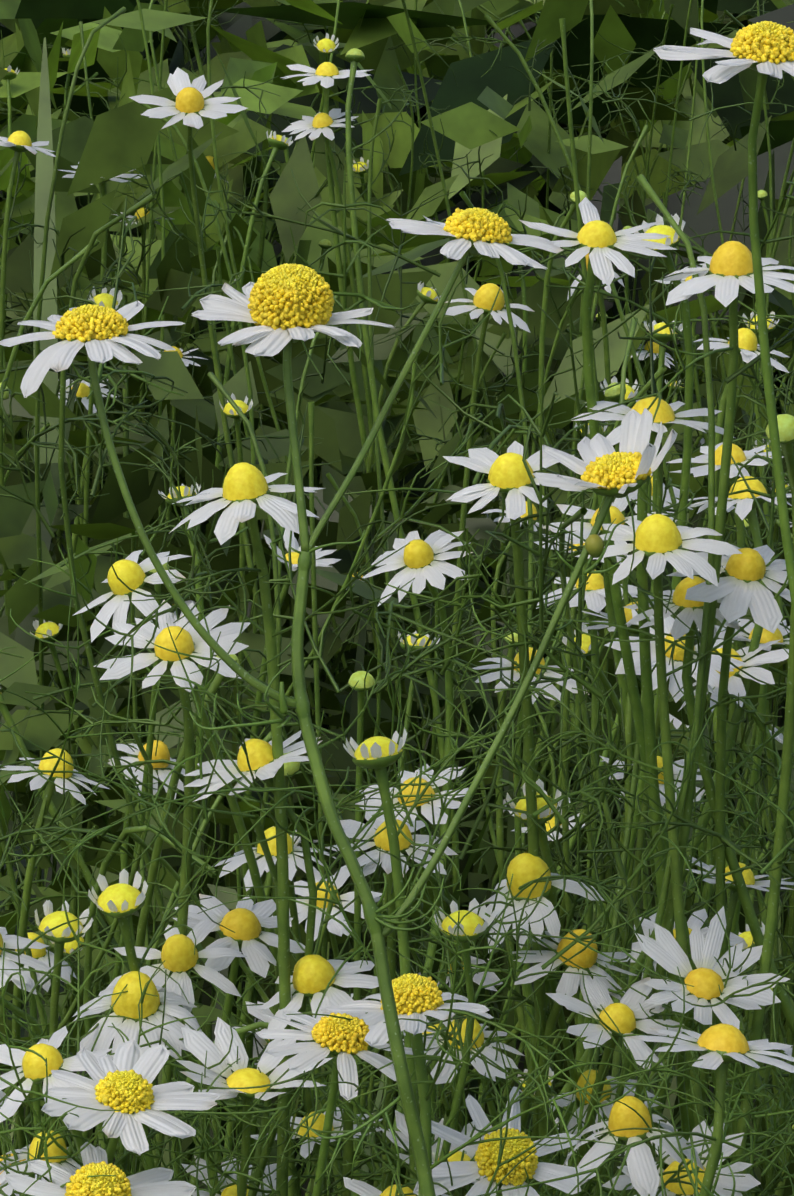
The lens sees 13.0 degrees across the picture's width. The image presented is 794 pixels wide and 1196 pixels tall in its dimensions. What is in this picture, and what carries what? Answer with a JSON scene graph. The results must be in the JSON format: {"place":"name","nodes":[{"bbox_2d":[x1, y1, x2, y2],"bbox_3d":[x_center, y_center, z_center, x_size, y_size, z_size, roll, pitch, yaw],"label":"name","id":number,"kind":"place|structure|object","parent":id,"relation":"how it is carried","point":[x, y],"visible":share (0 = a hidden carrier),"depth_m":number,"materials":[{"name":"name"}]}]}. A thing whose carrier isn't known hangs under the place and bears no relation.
{"place":"outdoors","nodes":[
{"label":"outdoors","id":0,"kind":"place"},
{"bbox_2d":[0,0,793,1195],"bbox_3d":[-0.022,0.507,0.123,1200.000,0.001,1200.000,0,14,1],"label":"ground","id":1,"kind":"structure","parent":0,"point":[521,1067],"depth_m":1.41,"materials":[{"name":"green plant"}]},
{"bbox_2d":[0,207,735,1195],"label":"chamomile","id":2,"kind":"object","parent":1,"relation":"on","point":[284,305],"visible":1,"depth_m":0.50,"materials":[{"name":"green plant"}]},
{"bbox_2d":[0,0,793,1195],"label":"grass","id":3,"kind":"structure","parent":1,"relation":"on","point":[104,144],"depth_m":1.28,"materials":[{"name":"green plant"}]},
{"bbox_2d":[0,0,793,1195],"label":"chamomile leaves","id":4,"kind":"object","parent":1,"relation":"on","point":[566,672],"visible":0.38,"depth_m":0.62,"materials":[{"name":"green plant"}]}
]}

